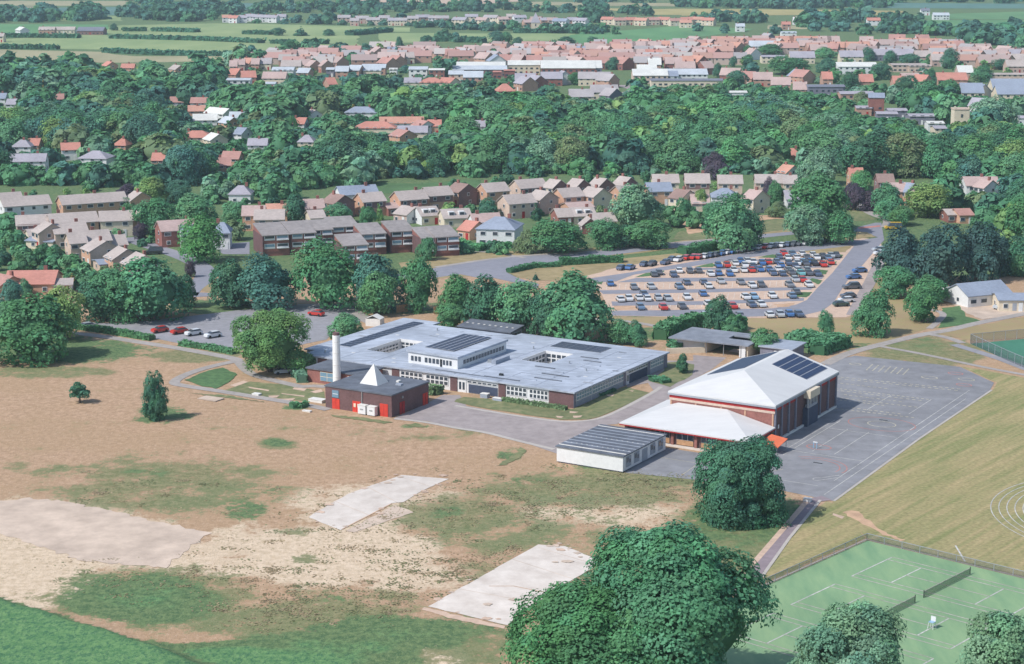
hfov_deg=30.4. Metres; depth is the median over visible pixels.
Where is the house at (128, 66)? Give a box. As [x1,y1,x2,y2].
[120,62,136,71]
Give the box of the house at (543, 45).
[524,43,549,47]
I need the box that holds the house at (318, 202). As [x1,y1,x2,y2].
[303,195,324,219]
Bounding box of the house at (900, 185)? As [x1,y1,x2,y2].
[887,180,913,205]
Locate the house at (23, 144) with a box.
[12,137,33,152]
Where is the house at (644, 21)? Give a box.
[634,17,648,25]
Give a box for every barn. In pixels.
[56,27,76,32]
[77,27,106,34]
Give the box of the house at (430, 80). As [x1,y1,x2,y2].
[419,76,444,87]
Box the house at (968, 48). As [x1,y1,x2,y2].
[956,45,981,50]
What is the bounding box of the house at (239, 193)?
[227,182,254,203]
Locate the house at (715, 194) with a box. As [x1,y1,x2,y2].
[710,185,733,204]
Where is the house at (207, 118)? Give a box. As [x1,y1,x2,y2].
[192,111,217,126]
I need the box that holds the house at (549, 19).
[547,16,557,23]
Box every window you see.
[264,236,274,240]
[264,244,274,248]
[276,235,287,238]
[277,243,288,246]
[292,234,302,238]
[292,242,302,246]
[304,233,314,236]
[320,372,332,381]
[322,230,331,233]
[332,390,338,397]
[333,228,343,231]
[345,246,354,250]
[356,245,367,249]
[363,235,372,239]
[372,342,397,352]
[375,234,384,237]
[375,242,385,245]
[392,232,401,236]
[392,240,401,244]
[401,341,416,347]
[401,370,422,379]
[403,239,411,243]
[426,374,447,385]
[437,238,446,242]
[437,245,446,250]
[448,237,458,240]
[448,245,458,248]
[467,380,496,386]
[506,385,526,396]
[526,353,544,362]
[529,389,547,399]
[546,353,566,362]
[576,387,591,400]
[592,380,607,393]
[608,374,622,386]
[626,455,630,466]
[628,363,647,372]
[634,450,639,462]
[650,356,663,367]
[650,442,655,454]
[655,430,669,437]
[658,438,662,450]
[677,434,693,440]
[701,437,716,444]
[970,299,976,303]
[980,298,986,302]
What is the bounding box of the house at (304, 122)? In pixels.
[292,115,309,128]
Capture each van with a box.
[146,246,163,254]
[884,222,901,229]
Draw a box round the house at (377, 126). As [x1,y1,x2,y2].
[355,119,396,133]
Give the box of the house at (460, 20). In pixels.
[451,16,468,23]
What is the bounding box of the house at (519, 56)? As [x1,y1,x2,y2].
[510,53,525,59]
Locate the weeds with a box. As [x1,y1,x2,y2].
[34,456,711,644]
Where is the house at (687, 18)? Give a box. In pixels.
[680,16,693,24]
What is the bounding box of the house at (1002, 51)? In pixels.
[985,47,1008,53]
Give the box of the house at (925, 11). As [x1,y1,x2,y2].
[919,7,929,14]
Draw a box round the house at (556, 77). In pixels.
[540,70,562,85]
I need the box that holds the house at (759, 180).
[753,171,782,189]
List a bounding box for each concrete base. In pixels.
[0,497,210,567]
[310,474,447,529]
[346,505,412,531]
[429,542,592,624]
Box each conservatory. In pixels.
[24,236,54,248]
[92,259,107,270]
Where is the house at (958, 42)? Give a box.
[953,39,964,46]
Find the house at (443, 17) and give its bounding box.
[436,14,448,20]
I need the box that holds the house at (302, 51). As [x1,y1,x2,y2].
[293,48,308,55]
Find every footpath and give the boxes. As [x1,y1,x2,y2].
[68,331,240,359]
[169,359,331,410]
[235,359,324,387]
[596,318,653,326]
[821,312,1023,364]
[846,259,884,314]
[858,204,890,226]
[877,345,1023,374]
[925,333,965,342]
[927,309,946,328]
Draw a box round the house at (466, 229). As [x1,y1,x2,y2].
[456,217,482,240]
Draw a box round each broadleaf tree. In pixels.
[0,105,24,118]
[0,118,32,145]
[0,146,15,164]
[0,278,25,305]
[0,291,79,367]
[0,300,18,319]
[6,109,42,127]
[19,277,32,296]
[22,116,50,145]
[29,102,49,117]
[35,116,67,148]
[39,104,86,117]
[40,101,57,109]
[44,117,85,142]
[45,284,85,337]
[55,110,74,119]
[60,109,89,128]
[68,79,101,95]
[69,381,90,402]
[72,89,100,100]
[73,274,117,322]
[79,115,104,131]
[84,110,117,119]
[88,263,143,324]
[91,109,117,133]
[96,86,120,98]
[106,108,138,132]
[108,255,194,321]
[109,23,118,29]
[116,183,135,195]
[118,106,145,119]
[119,197,134,209]
[120,113,161,146]
[129,196,178,235]
[131,94,163,109]
[132,221,149,239]
[134,177,171,202]
[137,88,164,104]
[137,110,163,129]
[143,101,171,117]
[162,179,191,203]
[166,141,209,186]
[168,192,218,222]
[174,146,220,179]
[176,273,197,307]
[177,212,225,262]
[184,260,195,276]
[207,257,252,307]
[220,201,244,222]
[229,307,316,371]
[231,251,297,311]
[271,27,285,35]
[282,194,305,220]
[288,235,360,309]
[310,133,357,165]
[322,29,334,35]
[322,202,354,218]
[326,312,363,337]
[334,131,368,156]
[336,141,368,166]
[350,252,406,312]
[352,129,377,147]
[355,270,397,314]
[357,138,376,149]
[359,208,378,222]
[361,133,383,144]
[364,139,402,175]
[366,131,382,141]
[395,36,403,46]
[398,256,438,313]
[414,237,437,259]
[418,139,447,176]
[434,302,469,326]
[436,272,473,311]
[443,113,480,129]
[461,273,506,322]
[473,99,500,127]
[473,197,501,212]
[478,132,509,173]
[487,31,504,42]
[487,101,520,124]
[489,278,541,329]
[497,94,517,104]
[499,576,671,663]
[501,32,512,41]
[506,122,535,137]
[512,36,522,44]
[512,229,541,254]
[521,100,559,117]
[523,100,545,109]
[524,289,564,336]
[527,95,554,106]
[527,131,560,172]
[530,217,589,252]
[539,267,616,342]
[550,130,579,146]
[553,136,589,164]
[557,36,575,43]
[558,120,576,129]
[558,122,591,137]
[567,72,577,84]
[575,111,602,127]
[583,519,782,663]
[585,217,623,250]
[588,123,607,135]
[596,111,619,127]
[600,118,637,132]
[602,130,622,152]
[604,56,618,69]
[607,183,665,225]
[607,318,630,343]
[609,114,635,125]
[609,125,635,139]
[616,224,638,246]
[623,219,673,248]
[623,319,647,347]
[628,112,660,126]
[635,109,648,119]
[641,133,672,170]
[646,103,666,112]
[654,135,701,171]
[657,106,693,119]
[669,115,693,136]
[675,196,691,214]
[684,97,724,111]
[684,118,717,136]
[690,188,708,202]
[690,433,791,531]
[700,126,741,148]
[701,192,763,253]
[702,150,729,179]
[702,200,719,215]
[702,294,737,329]
[703,98,735,115]
[710,112,739,134]
[711,134,752,171]
[712,62,721,77]
[712,81,727,92]
[719,312,746,332]
[721,103,747,110]
[722,191,751,210]
[723,111,747,125]
[726,70,749,85]
[728,56,736,66]
[731,105,749,113]
[737,119,769,140]
[738,109,766,127]
[741,54,753,61]
[741,105,768,117]
[741,208,766,246]
[743,45,751,51]
[750,102,762,108]
[750,327,779,352]
[754,107,781,127]
[755,91,775,100]
[757,101,790,115]
[758,43,781,54]
[762,106,791,115]
[763,98,796,115]
[763,176,771,193]
[764,201,788,216]
[765,94,786,103]
[767,55,812,73]
[767,108,799,133]
[767,180,782,202]
[779,116,817,138]
[782,203,828,245]
[784,101,805,115]
[784,124,814,150]
[786,599,907,663]
[787,170,851,231]
[795,147,842,182]
[797,118,827,131]
[797,126,843,171]
[799,111,816,120]
[809,113,837,127]
[813,76,819,83]
[815,46,835,57]
[815,57,836,72]
[815,108,859,122]
[817,308,834,332]
[823,112,846,126]
[823,210,857,243]
[825,132,849,173]
[830,67,841,83]
[830,121,863,136]
[834,119,854,130]
[834,127,857,138]
[835,134,894,177]
[839,71,860,88]
[843,181,865,209]
[849,169,872,191]
[850,288,895,338]
[852,91,867,102]
[856,190,878,210]
[863,46,875,60]
[864,126,894,147]
[870,62,893,79]
[870,181,907,220]
[870,223,927,284]
[872,142,905,175]
[873,131,929,178]
[873,265,917,299]
[882,50,897,63]
[883,121,904,132]
[886,205,914,224]
[894,74,918,89]
[898,122,926,137]
[900,53,920,62]
[902,79,940,102]
[903,181,952,217]
[903,287,942,321]
[905,274,950,302]
[906,128,942,177]
[910,221,970,285]
[915,144,951,176]
[925,70,936,84]
[930,129,962,149]
[938,78,960,94]
[940,47,960,68]
[949,220,1008,282]
[953,131,994,160]
[953,153,987,185]
[955,125,977,135]
[955,609,1023,663]
[963,130,994,142]
[969,65,993,82]
[969,94,1020,122]
[976,124,999,133]
[985,120,1010,129]
[986,128,1020,151]
[989,229,1010,276]
[990,59,1004,69]
[992,138,1023,159]
[997,122,1014,129]
[997,151,1023,176]
[1001,238,1023,275]
[1002,126,1023,145]
[1002,234,1023,276]
[1003,179,1023,198]
[1003,194,1023,236]
[1006,190,1023,204]
[1007,160,1023,179]
[1007,177,1023,193]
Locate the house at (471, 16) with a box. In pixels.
[465,13,477,21]
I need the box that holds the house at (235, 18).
[228,14,240,22]
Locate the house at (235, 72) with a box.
[228,67,242,77]
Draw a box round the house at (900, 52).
[891,47,913,60]
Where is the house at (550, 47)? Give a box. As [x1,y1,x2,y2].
[545,44,562,51]
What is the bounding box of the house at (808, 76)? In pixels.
[788,68,815,83]
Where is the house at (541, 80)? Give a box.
[529,73,548,87]
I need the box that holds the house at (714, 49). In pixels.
[707,47,721,52]
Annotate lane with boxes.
[735,496,830,589]
[858,225,880,228]
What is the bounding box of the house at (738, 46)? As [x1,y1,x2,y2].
[733,41,744,51]
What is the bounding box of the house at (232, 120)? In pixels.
[217,115,239,127]
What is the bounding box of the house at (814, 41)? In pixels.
[811,39,826,42]
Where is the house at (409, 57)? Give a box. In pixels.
[405,50,414,63]
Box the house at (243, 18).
[239,14,246,22]
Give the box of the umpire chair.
[927,616,935,628]
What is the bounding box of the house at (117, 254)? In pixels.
[103,244,133,271]
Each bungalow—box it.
[6,265,62,294]
[23,225,36,236]
[304,206,325,219]
[386,202,417,215]
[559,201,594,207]
[945,279,1012,306]
[991,292,1023,311]
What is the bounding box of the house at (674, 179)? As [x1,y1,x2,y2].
[650,171,679,190]
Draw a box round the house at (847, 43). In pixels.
[844,40,858,49]
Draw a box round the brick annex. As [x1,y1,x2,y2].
[305,359,384,383]
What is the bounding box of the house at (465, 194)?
[450,179,478,206]
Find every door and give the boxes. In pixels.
[332,398,339,409]
[352,401,360,411]
[380,403,387,416]
[400,401,404,413]
[423,392,427,404]
[458,380,465,392]
[626,373,628,384]
[642,447,647,461]
[1012,303,1016,310]
[1018,303,1022,311]
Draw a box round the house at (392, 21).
[387,17,396,25]
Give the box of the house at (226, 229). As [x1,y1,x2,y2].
[214,218,232,249]
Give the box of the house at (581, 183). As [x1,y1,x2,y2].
[565,176,590,190]
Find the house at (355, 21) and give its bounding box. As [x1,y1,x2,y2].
[350,17,359,25]
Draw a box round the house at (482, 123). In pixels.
[475,118,485,128]
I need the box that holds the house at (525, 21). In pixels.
[522,18,531,27]
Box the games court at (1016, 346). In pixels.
[972,339,1023,364]
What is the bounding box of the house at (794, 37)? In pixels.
[789,35,801,40]
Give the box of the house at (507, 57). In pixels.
[499,53,511,66]
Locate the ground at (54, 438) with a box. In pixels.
[0,0,1023,663]
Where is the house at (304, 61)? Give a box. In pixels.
[299,57,309,67]
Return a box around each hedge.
[75,323,155,340]
[177,339,238,354]
[459,237,512,250]
[501,396,567,410]
[506,260,560,272]
[558,253,623,265]
[599,387,616,396]
[648,375,671,383]
[651,311,747,339]
[666,339,682,347]
[676,240,719,254]
[784,327,845,348]
[807,332,852,355]
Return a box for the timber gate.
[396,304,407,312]
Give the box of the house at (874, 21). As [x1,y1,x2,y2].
[866,17,880,25]
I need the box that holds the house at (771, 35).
[762,32,774,37]
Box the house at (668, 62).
[663,55,681,68]
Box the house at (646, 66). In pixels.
[636,63,656,68]
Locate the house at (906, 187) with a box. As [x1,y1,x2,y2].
[902,180,917,205]
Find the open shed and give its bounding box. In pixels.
[668,327,758,357]
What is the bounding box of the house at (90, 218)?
[46,210,98,229]
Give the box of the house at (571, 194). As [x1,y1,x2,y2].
[552,184,585,207]
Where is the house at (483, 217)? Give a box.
[466,210,499,222]
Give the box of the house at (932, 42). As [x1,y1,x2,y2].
[929,40,940,43]
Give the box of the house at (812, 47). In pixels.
[808,43,827,55]
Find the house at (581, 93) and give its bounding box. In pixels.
[568,87,593,100]
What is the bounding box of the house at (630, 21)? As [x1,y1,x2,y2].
[625,16,636,24]
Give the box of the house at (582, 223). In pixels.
[578,214,598,233]
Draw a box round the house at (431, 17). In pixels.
[428,14,435,20]
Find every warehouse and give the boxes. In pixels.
[226,78,252,84]
[265,82,277,85]
[271,67,295,74]
[296,68,313,76]
[326,67,335,76]
[335,66,349,78]
[349,65,363,74]
[362,64,386,74]
[362,68,381,74]
[389,68,397,74]
[408,66,428,77]
[428,68,444,76]
[448,70,463,82]
[452,65,506,76]
[456,62,504,64]
[463,71,483,82]
[507,60,539,74]
[540,60,595,73]
[595,60,601,71]
[631,69,668,83]
[668,71,678,77]
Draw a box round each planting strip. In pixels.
[193,393,263,401]
[332,415,390,423]
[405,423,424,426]
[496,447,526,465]
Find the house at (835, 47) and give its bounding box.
[827,42,840,51]
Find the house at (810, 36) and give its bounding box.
[802,35,817,37]
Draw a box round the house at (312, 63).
[304,58,319,70]
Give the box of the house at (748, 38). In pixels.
[740,36,752,45]
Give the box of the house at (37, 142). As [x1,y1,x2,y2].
[26,136,43,150]
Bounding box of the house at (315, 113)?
[307,107,323,117]
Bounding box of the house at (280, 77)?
[261,70,288,83]
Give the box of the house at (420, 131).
[398,123,428,138]
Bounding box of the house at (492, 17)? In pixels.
[483,14,498,21]
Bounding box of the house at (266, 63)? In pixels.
[260,56,272,69]
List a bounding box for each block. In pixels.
[253,215,356,255]
[334,220,459,264]
[493,71,501,78]
[504,69,514,77]
[649,78,723,87]
[667,69,707,77]
[729,91,747,95]
[759,55,784,63]
[780,31,796,35]
[806,84,843,97]
[834,62,876,74]
[837,91,873,99]
[854,105,871,115]
[867,93,884,115]
[874,111,897,118]
[885,108,907,117]
[888,63,927,71]
[905,113,935,124]
[908,64,930,71]
[924,121,944,131]
[929,125,947,132]
[958,83,984,96]
[967,97,987,111]
[983,84,991,96]
[987,79,1023,96]
[989,73,1023,78]
[991,85,1023,99]
[1015,115,1023,124]
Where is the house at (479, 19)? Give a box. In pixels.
[475,16,489,23]
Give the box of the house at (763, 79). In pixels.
[753,70,772,86]
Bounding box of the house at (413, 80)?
[404,76,421,85]
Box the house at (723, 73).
[719,66,741,79]
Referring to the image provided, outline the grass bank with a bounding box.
[763,501,864,578]
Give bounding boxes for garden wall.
[666,347,704,353]
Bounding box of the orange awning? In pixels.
[763,434,786,454]
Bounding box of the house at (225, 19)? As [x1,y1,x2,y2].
[222,14,229,22]
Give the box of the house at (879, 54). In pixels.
[871,47,890,60]
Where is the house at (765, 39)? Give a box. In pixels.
[753,37,775,40]
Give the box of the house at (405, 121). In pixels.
[379,114,423,128]
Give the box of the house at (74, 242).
[63,228,87,259]
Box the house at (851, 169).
[846,165,862,184]
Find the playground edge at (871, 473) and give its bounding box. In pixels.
[833,390,991,500]
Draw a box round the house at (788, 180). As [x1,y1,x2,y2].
[781,172,797,189]
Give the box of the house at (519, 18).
[511,14,526,22]
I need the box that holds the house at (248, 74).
[240,69,256,83]
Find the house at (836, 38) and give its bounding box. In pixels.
[827,35,840,41]
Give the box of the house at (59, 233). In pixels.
[52,218,88,248]
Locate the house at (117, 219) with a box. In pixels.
[98,207,133,235]
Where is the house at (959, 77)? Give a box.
[935,71,967,83]
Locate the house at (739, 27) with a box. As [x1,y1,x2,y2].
[735,22,744,31]
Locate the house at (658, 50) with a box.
[648,48,662,51]
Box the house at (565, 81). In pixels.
[560,69,572,84]
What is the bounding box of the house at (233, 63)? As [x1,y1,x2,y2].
[229,59,238,67]
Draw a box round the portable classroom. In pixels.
[555,424,666,472]
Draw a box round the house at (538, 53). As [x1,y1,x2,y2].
[535,50,550,54]
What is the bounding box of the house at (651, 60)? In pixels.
[647,56,661,68]
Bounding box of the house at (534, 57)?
[526,54,551,67]
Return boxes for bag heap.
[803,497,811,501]
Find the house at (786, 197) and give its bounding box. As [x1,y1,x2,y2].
[781,188,798,208]
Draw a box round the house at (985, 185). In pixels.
[972,177,998,193]
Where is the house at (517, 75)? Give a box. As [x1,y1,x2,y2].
[515,71,535,79]
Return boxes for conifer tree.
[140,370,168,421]
[224,120,234,142]
[292,26,309,35]
[374,203,383,220]
[530,203,541,220]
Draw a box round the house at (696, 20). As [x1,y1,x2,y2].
[693,16,701,24]
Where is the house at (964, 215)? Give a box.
[952,208,974,223]
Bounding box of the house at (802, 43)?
[799,39,812,50]
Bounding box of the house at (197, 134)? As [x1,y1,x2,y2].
[183,128,208,142]
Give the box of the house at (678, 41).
[672,38,685,45]
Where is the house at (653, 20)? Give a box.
[647,16,659,24]
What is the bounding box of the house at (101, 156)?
[77,148,114,164]
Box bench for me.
[492,397,501,400]
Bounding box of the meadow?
[372,179,481,192]
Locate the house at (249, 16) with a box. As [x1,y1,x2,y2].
[245,13,253,20]
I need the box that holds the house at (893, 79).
[890,74,903,90]
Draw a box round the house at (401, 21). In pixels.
[396,17,407,25]
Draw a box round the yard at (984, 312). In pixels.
[953,304,1023,319]
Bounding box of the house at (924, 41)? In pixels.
[918,37,941,49]
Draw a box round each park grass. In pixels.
[671,231,715,239]
[762,219,787,231]
[849,208,874,220]
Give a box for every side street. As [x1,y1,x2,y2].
[127,237,213,295]
[193,292,212,296]
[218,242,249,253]
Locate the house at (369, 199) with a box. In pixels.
[352,189,386,215]
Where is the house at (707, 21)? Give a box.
[701,17,715,25]
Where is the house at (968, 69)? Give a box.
[954,64,973,78]
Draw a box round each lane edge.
[745,501,808,573]
[762,500,820,576]
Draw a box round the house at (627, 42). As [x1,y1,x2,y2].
[620,40,633,48]
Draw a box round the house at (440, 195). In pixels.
[422,183,454,209]
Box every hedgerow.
[0,43,59,49]
[5,32,81,37]
[100,47,231,55]
[108,33,266,42]
[121,27,147,30]
[150,26,200,31]
[242,29,274,34]
[269,38,293,43]
[303,38,329,43]
[344,27,393,35]
[419,35,486,42]
[513,26,570,32]
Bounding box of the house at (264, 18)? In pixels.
[261,14,268,21]
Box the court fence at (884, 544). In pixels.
[762,533,1021,585]
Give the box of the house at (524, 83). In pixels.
[513,75,538,90]
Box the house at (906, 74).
[900,71,918,77]
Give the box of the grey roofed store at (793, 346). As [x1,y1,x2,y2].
[758,338,806,355]
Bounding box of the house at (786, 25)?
[781,20,790,29]
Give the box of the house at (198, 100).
[190,95,207,106]
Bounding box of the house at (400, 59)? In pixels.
[390,54,406,66]
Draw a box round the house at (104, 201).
[55,190,127,214]
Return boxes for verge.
[192,278,213,291]
[399,229,791,277]
[510,253,681,279]
[607,277,932,342]
[805,246,850,252]
[834,232,874,239]
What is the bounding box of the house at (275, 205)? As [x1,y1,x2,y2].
[265,200,287,220]
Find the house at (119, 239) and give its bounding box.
[111,230,128,248]
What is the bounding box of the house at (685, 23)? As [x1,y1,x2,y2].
[679,19,691,27]
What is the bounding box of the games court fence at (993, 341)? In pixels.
[970,329,1022,363]
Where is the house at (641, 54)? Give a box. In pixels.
[635,52,662,56]
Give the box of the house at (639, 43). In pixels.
[632,40,645,48]
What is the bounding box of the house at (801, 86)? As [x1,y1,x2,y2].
[793,80,806,91]
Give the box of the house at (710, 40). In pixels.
[702,37,715,42]
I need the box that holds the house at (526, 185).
[508,176,544,193]
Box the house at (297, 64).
[280,59,302,70]
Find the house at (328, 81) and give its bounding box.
[322,76,337,87]
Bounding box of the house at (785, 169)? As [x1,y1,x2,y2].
[776,162,800,180]
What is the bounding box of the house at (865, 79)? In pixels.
[858,72,873,85]
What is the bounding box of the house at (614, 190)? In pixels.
[608,182,629,206]
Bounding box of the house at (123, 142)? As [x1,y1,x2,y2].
[114,136,132,149]
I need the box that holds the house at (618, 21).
[612,16,626,25]
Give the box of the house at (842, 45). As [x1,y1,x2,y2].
[831,40,844,49]
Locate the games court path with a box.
[952,344,1023,369]
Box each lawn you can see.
[227,381,324,402]
[454,387,648,419]
[651,362,693,386]
[938,306,979,327]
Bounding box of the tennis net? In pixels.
[923,567,970,597]
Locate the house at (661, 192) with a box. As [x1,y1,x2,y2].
[644,179,672,205]
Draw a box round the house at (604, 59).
[580,55,610,69]
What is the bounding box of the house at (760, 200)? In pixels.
[741,187,770,213]
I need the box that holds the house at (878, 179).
[873,170,894,191]
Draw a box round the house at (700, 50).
[692,47,706,51]
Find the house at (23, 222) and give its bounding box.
[15,211,48,237]
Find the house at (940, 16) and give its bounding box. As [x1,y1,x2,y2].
[932,12,949,19]
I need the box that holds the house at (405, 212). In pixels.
[392,203,414,223]
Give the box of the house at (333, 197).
[324,190,355,216]
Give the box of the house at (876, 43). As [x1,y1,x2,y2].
[870,40,880,48]
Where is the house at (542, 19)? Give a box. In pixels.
[539,16,547,23]
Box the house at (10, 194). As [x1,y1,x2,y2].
[0,188,22,196]
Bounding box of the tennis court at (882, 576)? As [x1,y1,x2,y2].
[717,540,1023,663]
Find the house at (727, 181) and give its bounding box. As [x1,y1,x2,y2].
[716,172,743,194]
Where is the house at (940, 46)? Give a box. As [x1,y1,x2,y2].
[929,44,952,47]
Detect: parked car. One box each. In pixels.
[81,321,97,324]
[151,325,168,332]
[170,326,187,334]
[184,328,202,335]
[204,330,221,337]
[273,368,291,374]
[308,309,324,316]
[606,280,613,285]
[616,264,625,269]
[616,295,624,301]
[625,264,635,269]
[625,294,632,300]
[630,283,637,289]
[634,294,643,300]
[636,302,644,309]
[639,260,647,266]
[639,290,648,295]
[643,294,650,300]
[646,282,655,288]
[647,260,657,265]
[650,271,657,276]
[654,293,662,300]
[655,269,662,274]
[658,303,667,309]
[660,258,670,264]
[663,294,671,300]
[669,270,676,276]
[673,255,683,261]
[674,282,683,288]
[675,267,682,272]
[677,302,686,308]
[681,279,690,284]
[682,293,690,299]
[683,254,689,259]
[686,267,693,272]
[689,253,695,259]
[694,267,702,272]
[695,253,702,259]
[698,290,706,295]
[699,278,707,284]
[702,253,708,258]
[704,282,712,288]
[706,270,714,276]
[713,251,720,256]
[714,261,722,267]
[715,269,722,275]
[716,277,724,283]
[719,249,726,255]
[723,261,730,267]
[726,269,733,275]
[728,301,737,308]
[730,266,737,272]
[731,260,738,265]
[734,311,743,315]
[736,278,745,284]
[737,257,744,262]
[740,266,747,272]
[741,261,748,266]
[741,292,750,299]
[743,257,750,262]
[746,300,756,307]
[747,266,755,272]
[747,281,756,287]
[749,262,756,267]
[749,292,758,299]
[755,244,763,249]
[756,265,764,271]
[756,300,766,306]
[757,280,765,286]
[758,259,765,264]
[761,243,768,248]
[764,311,774,317]
[765,258,771,263]
[765,266,772,271]
[767,242,774,248]
[767,291,776,298]
[769,269,776,275]
[773,258,779,263]
[774,266,781,270]
[775,253,782,258]
[775,309,784,316]
[777,262,784,266]
[778,242,784,247]
[778,270,786,275]
[780,249,787,254]
[784,254,791,260]
[784,280,794,286]
[785,259,792,265]
[785,309,793,316]
[786,292,796,297]
[787,269,795,275]
[788,250,796,255]
[790,240,796,245]
[790,275,799,281]
[791,262,798,266]
[791,288,800,293]
[793,254,799,258]
[793,309,803,316]
[796,269,805,275]
[798,250,805,256]
[799,275,806,281]
[802,260,809,265]
[803,254,810,258]
[804,269,813,275]
[804,280,813,286]
[810,259,818,265]
[813,254,820,259]
[813,269,821,275]
[818,252,825,257]
[819,260,826,266]
[824,254,831,259]
[826,259,834,264]
[832,300,849,306]
[834,251,839,257]
[837,296,854,301]
[840,291,856,297]
[842,281,861,289]
[846,273,861,278]
[852,267,867,272]
[872,246,884,250]
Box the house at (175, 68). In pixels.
[168,63,182,72]
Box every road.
[398,223,883,286]
[619,85,630,92]
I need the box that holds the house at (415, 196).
[388,187,429,205]
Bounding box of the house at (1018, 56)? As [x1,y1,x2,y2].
[1008,52,1023,58]
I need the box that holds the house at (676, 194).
[667,186,694,209]
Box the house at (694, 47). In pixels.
[680,45,702,48]
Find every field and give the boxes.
[0,1,126,5]
[0,23,359,51]
[0,24,108,34]
[0,49,223,62]
[58,7,121,14]
[61,16,121,20]
[244,3,316,9]
[339,27,409,32]
[360,0,517,3]
[378,33,573,42]
[501,6,639,10]
[532,2,674,5]
[569,25,700,42]
[653,9,683,14]
[680,26,750,37]
[681,9,902,15]
[683,221,704,233]
[759,214,784,220]
[767,25,807,28]
[833,367,1023,575]
[871,3,1023,7]
[914,12,1023,18]
[927,20,1023,25]
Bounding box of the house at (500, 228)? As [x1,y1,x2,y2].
[475,213,523,244]
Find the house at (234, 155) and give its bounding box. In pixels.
[221,148,244,165]
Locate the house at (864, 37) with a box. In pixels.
[859,35,873,40]
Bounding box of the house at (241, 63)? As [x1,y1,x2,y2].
[233,57,245,70]
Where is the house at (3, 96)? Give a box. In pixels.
[0,91,8,106]
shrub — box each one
[289,400,309,408]
[290,367,307,382]
[429,383,444,395]
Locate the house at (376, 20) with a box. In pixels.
[366,16,380,24]
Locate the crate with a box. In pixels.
[480,392,489,398]
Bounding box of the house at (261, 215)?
[253,206,285,222]
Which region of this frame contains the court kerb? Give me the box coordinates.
[766,539,1023,584]
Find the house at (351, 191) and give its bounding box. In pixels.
[334,182,378,198]
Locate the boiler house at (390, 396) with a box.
[324,364,429,417]
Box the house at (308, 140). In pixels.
[297,132,315,146]
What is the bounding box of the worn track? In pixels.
[843,510,904,540]
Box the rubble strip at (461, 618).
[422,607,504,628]
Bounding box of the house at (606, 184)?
[590,175,614,190]
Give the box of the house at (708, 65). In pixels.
[696,60,713,74]
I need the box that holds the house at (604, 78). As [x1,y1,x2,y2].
[595,72,619,86]
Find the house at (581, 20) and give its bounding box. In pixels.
[572,17,589,23]
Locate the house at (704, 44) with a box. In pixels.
[700,41,714,45]
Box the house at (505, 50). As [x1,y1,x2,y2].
[497,47,509,53]
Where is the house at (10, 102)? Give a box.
[5,97,17,107]
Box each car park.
[81,305,358,347]
[587,237,883,317]
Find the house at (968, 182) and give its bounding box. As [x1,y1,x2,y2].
[960,174,998,198]
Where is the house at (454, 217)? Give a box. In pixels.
[437,205,470,227]
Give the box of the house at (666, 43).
[660,39,669,45]
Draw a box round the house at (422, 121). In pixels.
[410,117,434,134]
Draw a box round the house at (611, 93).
[599,86,622,98]
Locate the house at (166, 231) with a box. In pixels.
[154,215,194,247]
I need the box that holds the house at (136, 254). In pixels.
[119,250,157,275]
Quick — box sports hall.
[668,349,838,437]
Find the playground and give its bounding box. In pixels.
[624,356,993,500]
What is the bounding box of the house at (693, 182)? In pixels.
[683,170,710,193]
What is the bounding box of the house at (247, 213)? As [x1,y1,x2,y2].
[241,202,265,230]
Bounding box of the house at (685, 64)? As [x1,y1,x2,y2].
[674,60,695,68]
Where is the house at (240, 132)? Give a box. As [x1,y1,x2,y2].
[232,125,252,138]
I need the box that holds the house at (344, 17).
[337,14,350,22]
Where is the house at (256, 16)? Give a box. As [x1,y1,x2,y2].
[252,13,262,19]
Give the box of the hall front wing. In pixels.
[619,400,775,451]
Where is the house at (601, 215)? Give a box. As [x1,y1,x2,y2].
[587,209,617,223]
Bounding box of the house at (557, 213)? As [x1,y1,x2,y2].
[549,205,573,224]
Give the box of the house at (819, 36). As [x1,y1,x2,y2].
[818,35,830,41]
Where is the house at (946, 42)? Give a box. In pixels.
[941,40,953,43]
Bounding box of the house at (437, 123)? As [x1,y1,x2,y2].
[427,117,441,133]
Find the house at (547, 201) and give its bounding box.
[532,186,558,213]
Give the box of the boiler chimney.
[332,332,340,381]
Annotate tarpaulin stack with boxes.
[308,397,325,403]
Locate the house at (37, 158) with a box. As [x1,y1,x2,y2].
[9,151,49,170]
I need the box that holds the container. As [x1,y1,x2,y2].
[1012,303,1016,310]
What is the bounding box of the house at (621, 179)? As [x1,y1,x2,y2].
[613,173,638,185]
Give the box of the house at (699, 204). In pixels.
[689,194,709,211]
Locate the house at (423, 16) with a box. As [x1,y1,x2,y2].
[415,13,429,20]
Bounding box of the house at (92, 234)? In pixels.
[72,226,112,242]
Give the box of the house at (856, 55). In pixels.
[837,49,863,61]
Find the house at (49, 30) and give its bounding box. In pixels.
[38,25,56,33]
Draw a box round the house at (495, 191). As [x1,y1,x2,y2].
[476,180,510,205]
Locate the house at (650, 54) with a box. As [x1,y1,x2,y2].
[647,53,661,61]
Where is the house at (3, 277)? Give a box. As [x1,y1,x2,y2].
[0,271,20,296]
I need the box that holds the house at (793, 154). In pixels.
[789,145,797,161]
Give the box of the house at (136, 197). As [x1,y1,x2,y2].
[127,188,151,209]
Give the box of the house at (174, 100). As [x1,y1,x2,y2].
[170,96,183,105]
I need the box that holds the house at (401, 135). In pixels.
[388,127,417,141]
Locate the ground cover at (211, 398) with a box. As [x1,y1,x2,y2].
[197,395,223,401]
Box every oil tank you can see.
[357,403,368,414]
[367,405,377,416]
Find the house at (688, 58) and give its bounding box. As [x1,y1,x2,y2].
[679,54,693,60]
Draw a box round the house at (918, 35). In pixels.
[914,33,929,37]
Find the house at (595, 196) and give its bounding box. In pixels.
[582,184,612,209]

